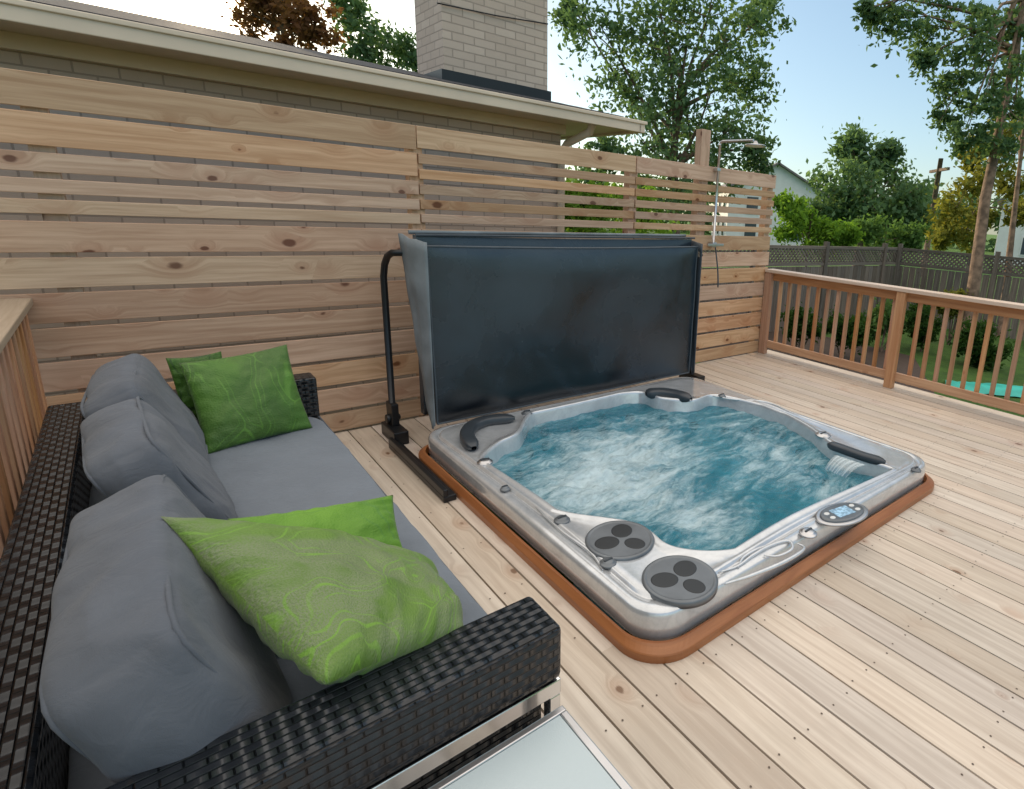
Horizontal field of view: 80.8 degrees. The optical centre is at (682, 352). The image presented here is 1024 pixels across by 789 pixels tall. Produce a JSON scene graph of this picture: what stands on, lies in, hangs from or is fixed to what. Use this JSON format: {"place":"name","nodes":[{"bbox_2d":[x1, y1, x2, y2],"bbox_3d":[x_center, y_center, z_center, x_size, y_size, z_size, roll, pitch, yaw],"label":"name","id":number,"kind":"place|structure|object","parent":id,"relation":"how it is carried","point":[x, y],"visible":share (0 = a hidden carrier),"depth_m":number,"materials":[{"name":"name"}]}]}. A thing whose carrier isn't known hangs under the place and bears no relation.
{"place":"outdoors","nodes":[
{"label":"outdoors","id":0,"kind":"place"},
{"bbox_2d":[0,0,647,432],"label":"brick house","id":1,"kind":"structure","parent":0,"point":[482,66],"depth_m":4.39,"materials":[{"name":"beige brick"}]},
{"bbox_2d":[71,0,1023,234],"label":"sky","id":2,"kind":"structure","parent":0,"point":[828,80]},
{"bbox_2d":[451,218,1023,634],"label":"ground","id":3,"kind":"structure","parent":0,"point":[905,348],"depth_m":10.32,"materials":[{"name":"green plant"}]},
{"bbox_2d":[220,0,357,55],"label":"copper tree","id":4,"kind":"object","parent":3,"relation":"on","point":[287,22],"visible":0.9,"depth_m":13.46,"materials":[{"name":"brown plant"}]},
{"bbox_2d":[323,0,417,72],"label":"green tree","id":5,"kind":"object","parent":3,"relation":"on","point":[372,35],"visible":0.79,"depth_m":16.78,"materials":[{"name":"green plant"}]},
{"bbox_2d":[0,67,775,431],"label":"privacy fence","id":6,"kind":"object","parent":3,"relation":"on","point":[56,233],"visible":0.57,"depth_m":3.38,"materials":[{"name":"brown wood"}]},
{"bbox_2d":[707,139,765,286],"bbox_3d":[0.508,-1.350,5.694,0.563,1.459,0.230,13,17,35],"label":"outdoor shower","id":7,"kind":"object","parent":6,"relation":"attached to","point":[754,144],"visible":1,"depth_m":5.74,"materials":[{"name":"metal"}]},
{"bbox_2d":[564,167,679,233],"bbox_3d":[-1.213,-0.960,7.958,3.400,3.153,1.961,-10,19,-43],"label":"hedge","id":8,"kind":"object","parent":3,"relation":"on","point":[588,229],"visible":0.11,"depth_m":7.72,"materials":[{"name":"green plant"}]},
{"bbox_2d":[548,0,796,233],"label":"tall tree","id":9,"kind":"object","parent":3,"relation":"on","point":[569,12],"visible":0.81,"depth_m":11.59,"materials":[{"name":"green plant"}]},
{"bbox_2d":[418,377,933,663],"bbox_3d":[-0.038,0.970,3.689,2.445,0.930,2.426,-10,19,-43],"label":"hot tub","id":10,"kind":"object","parent":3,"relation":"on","point":[660,517],"visible":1,"depth_m":3.31,"materials":[{"name":"silver plastic"}]},
{"bbox_2d":[565,166,1002,251],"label":"distant trees","id":11,"kind":"object","parent":3,"relation":"on","point":[992,241],"visible":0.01,"depth_m":61.44,"materials":[{"name":"green plant"}]},
{"bbox_2d":[698,242,902,334],"bbox_3d":[2.365,-1.387,11.903,7.428,1.840,0.100,-7,17,-36],"label":"lattice fence","id":12,"kind":"object","parent":3,"relation":"on","point":[881,273],"visible":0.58,"depth_m":12.34,"materials":[{"name":"grey wood"}]},
{"bbox_2d":[697,330,934,393],"bbox_3d":[1.573,-0.092,10.292,3.700,0.001,8.200,-10,19,-43],"label":"garden bed","id":13,"kind":"object","parent":3,"relation":"on","point":[903,364],"visible":0.2,"depth_m":10.01,"materials":[{"name":"brown soil"}]},
{"bbox_2d":[780,302,825,357],"bbox_3d":[1.888,-0.344,9.295,0.819,1.025,0.795,-10,19,-43],"label":"garden shrub","id":14,"kind":"object","parent":13,"relation":"on","point":[800,325],"visible":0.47,"depth_m":9.12,"materials":[{"name":"green plant"}]},
{"bbox_2d":[819,305,873,354],"bbox_3d":[2.750,-0.344,9.645,1.049,0.960,1.009,-10,19,-43],"label":"garden shrub","id":15,"kind":"object","parent":13,"relation":"on","point":[850,330],"visible":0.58,"depth_m":9.39,"materials":[{"name":"green plant"}]},
{"bbox_2d":[862,297,908,351],"bbox_3d":[3.664,-0.533,10.527,0.908,1.009,0.827,-10,19,-43],"label":"garden shrub","id":16,"kind":"object","parent":13,"relation":"on","point":[886,319],"visible":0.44,"depth_m":10.40,"materials":[{"name":"green plant"}]},
{"bbox_2d":[769,187,865,266],"bbox_3d":[3.428,-2.771,15.185,2.729,3.087,1.632,0,14,-14],"label":"leafy shrub","id":17,"kind":"object","parent":3,"relation":"on","point":[793,215],"visible":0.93,"depth_m":14.87,"materials":[{"name":"green plant"}]},
{"bbox_2d":[795,116,940,265],"bbox_3d":[7.770,-6.541,24.022,5.869,6.703,5.587,-10,19,-43],"label":"round tree","id":18,"kind":"object","parent":3,"relation":"on","point":[861,170],"visible":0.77,"depth_m":23.40,"materials":[{"name":"green plant"}]},
{"bbox_2d":[847,213,933,255],"bbox_3d":[5.816,-2.700,16.570,2.483,2.566,1.296,1,14,-11],"label":"leafy shrub","id":19,"kind":"object","parent":3,"relation":"on","point":[914,237],"visible":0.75,"depth_m":16.25,"materials":[{"name":"green plant"}]},
{"bbox_2d":[902,303,942,351],"bbox_3d":[4.394,-0.522,10.703,0.934,0.990,0.932,-10,19,-43],"label":"garden shrub","id":20,"kind":"object","parent":3,"relation":"on","point":[924,321],"visible":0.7,"depth_m":10.52,"materials":[{"name":"green plant"}]},
{"bbox_2d":[921,158,949,275],"bbox_3d":[11.241,-6.057,25.904,0.272,5.214,1.983,5,14,5],"label":"utility pole","id":21,"kind":"object","parent":3,"relation":"on","point":[938,170],"visible":0.54,"depth_m":25.52,"materials":[{"name":"brown wood"}]},
{"bbox_2d":[850,0,1023,347],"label":"leaning tree","id":22,"kind":"object","parent":3,"relation":"on","point":[874,17],"visible":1,"depth_m":10.84,"materials":[{"name":"green plant"}]},
{"bbox_2d":[936,287,968,344],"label":"garden shrub","id":23,"kind":"object","parent":3,"relation":"on","point":[953,313],"visible":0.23,"depth_m":11.29,"materials":[{"name":"green plant"}]},
{"bbox_2d":[889,244,1023,340],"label":"lattice fence","id":24,"kind":"object","parent":3,"relation":"on","point":[997,258],"visible":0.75,"depth_m":13.00,"materials":[{"name":"grey wood"}]},
{"bbox_2d":[923,92,1023,292],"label":"yellow tree","id":25,"kind":"object","parent":3,"relation":"on","point":[942,239],"visible":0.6,"depth_m":17.63,"materials":[{"name":"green plant"}]},
{"bbox_2d":[947,316,1015,371],"bbox_3d":[5.066,-0.092,9.706,0.994,0.967,0.964,3,14,-1],"label":"garden shrub","id":26,"kind":"object","parent":3,"relation":"on","point":[991,354],"visible":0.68,"depth_m":9.62,"materials":[{"name":"green plant"}]},
{"bbox_2d":[951,380,1022,396],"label":"plastic sheet","id":27,"kind":"object","parent":3,"relation":"on","point":[1000,389],"visible":0.54,"depth_m":8.32,"materials":[{"name":"teal plastic"}]},
{"bbox_2d":[993,192,1023,264],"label":"neighbour house","id":28,"kind":"structure","parent":3,"relation":"on","point":[1002,241],"depth_m":39.84,"materials":[{"name":"white"}]},
{"bbox_2d":[1019,236,1023,255],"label":"window","id":29,"kind":"structure","parent":28,"relation":"in","point":[1021,253],"depth_m":39.55,"materials":[{"name":"white"}]},
{"bbox_2d":[996,2,1023,335],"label":"bare trunk tree","id":30,"kind":"object","parent":3,"relation":"on","point":[1010,242],"visible":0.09,"depth_m":12.47,"materials":[{"name":"brown plant"}]},
{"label":"deck joists","id":31,"kind":"structure","parent":3,"relation":"on","visible":0},
{"bbox_2d":[335,350,1023,788],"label":"deck","id":32,"kind":"structure","parent":31,"relation":"on","point":[889,654],"depth_m":2.24,"materials":[{"name":"beige wood"}]},
{"bbox_2d":[0,298,46,558],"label":"deck railing","id":33,"kind":"object","parent":32,"relation":"on","point":[23,405],"visible":0.36,"depth_m":2.23,"materials":[{"name":"brown wood"}]},
{"bbox_2d":[0,354,560,788],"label":"outdoor sofa","id":34,"kind":"object","parent":32,"relation":"on","point":[136,652],"visible":0.89,"depth_m":1.20,"materials":[{"name":"grey fabric"}]},
{"bbox_2d":[166,351,221,419],"bbox_3d":[-2.257,0.181,2.700,0.083,0.355,0.230,14,17,35],"label":"throw pillow","id":35,"kind":"object","parent":34,"relation":"on","point":[182,387],"visible":0.23,"depth_m":2.62,"materials":[{"name":"green fabric"}]},
{"bbox_2d":[179,344,312,453],"bbox_3d":[-2.050,0.202,2.708,0.240,0.405,0.440,14,17,36],"label":"throw pillow","id":36,"kind":"object","parent":34,"relation":"on","point":[244,398],"visible":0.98,"depth_m":2.65,"materials":[{"name":"green fabric"}]},
{"bbox_2d":[160,516,462,684],"bbox_3d":[-0.809,0.571,1.353,0.570,0.365,0.535,-10,19,-43],"label":"throw pillow","id":37,"kind":"object","parent":34,"relation":"on","point":[325,606],"visible":0.96,"depth_m":1.25,"materials":[{"name":"green fabric"}]},
{"bbox_2d":[228,495,401,546],"bbox_3d":[-1.014,0.594,1.672,0.440,0.247,0.390,-10,19,-43],"label":"throw pillow","id":38,"kind":"object","parent":34,"relation":"on","point":[373,518],"visible":0.37,"depth_m":1.77,"materials":[{"name":"green fabric"}]},
{"bbox_2d":[428,705,632,788],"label":"side table","id":39,"kind":"object","parent":32,"relation":"on","point":[557,748],"visible":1,"depth_m":1.20,"materials":[{"name":"white glass"}]},
{"bbox_2d":[380,249,704,502],"bbox_3d":[-0.639,-0.105,4.258,2.770,1.270,1.170,-10,19,-43],"label":"cover lifter","id":40,"kind":"object","parent":32,"relation":"on","point":[395,432],"visible":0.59,"depth_m":3.65,"materials":[{"name":"black metal"}]},
{"bbox_2d":[398,230,702,428],"bbox_3d":[-0.793,-0.282,4.319,2.395,1.227,0.305,-10,19,-43],"label":"spa cover","id":41,"kind":"object","parent":40,"relation":"on","point":[503,321],"visible":1,"depth_m":3.98,"materials":[{"name":"black leather"}]},
{"bbox_2d":[758,269,1023,414],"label":"deck railing","id":42,"kind":"object","parent":32,"relation":"on","point":[900,296],"visible":1,"depth_m":5.62,"materials":[{"name":"brown wood"}]},
{"bbox_2d":[711,162,829,250],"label":"neighbour house","id":43,"kind":"structure","parent":0,"point":[787,178],"depth_m":41.89,"materials":[{"name":"white"}]},
{"bbox_2d":[743,224,756,235],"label":"window","id":44,"kind":"structure","parent":43,"relation":"in","point":[745,225],"depth_m":42.27,"materials":[{"name":"white"}]},
{"bbox_2d":[745,195,759,208],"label":"window","id":45,"kind":"structure","parent":43,"relation":"in","point":[747,196],"depth_m":41.77,"materials":[{"name":"white glass"}]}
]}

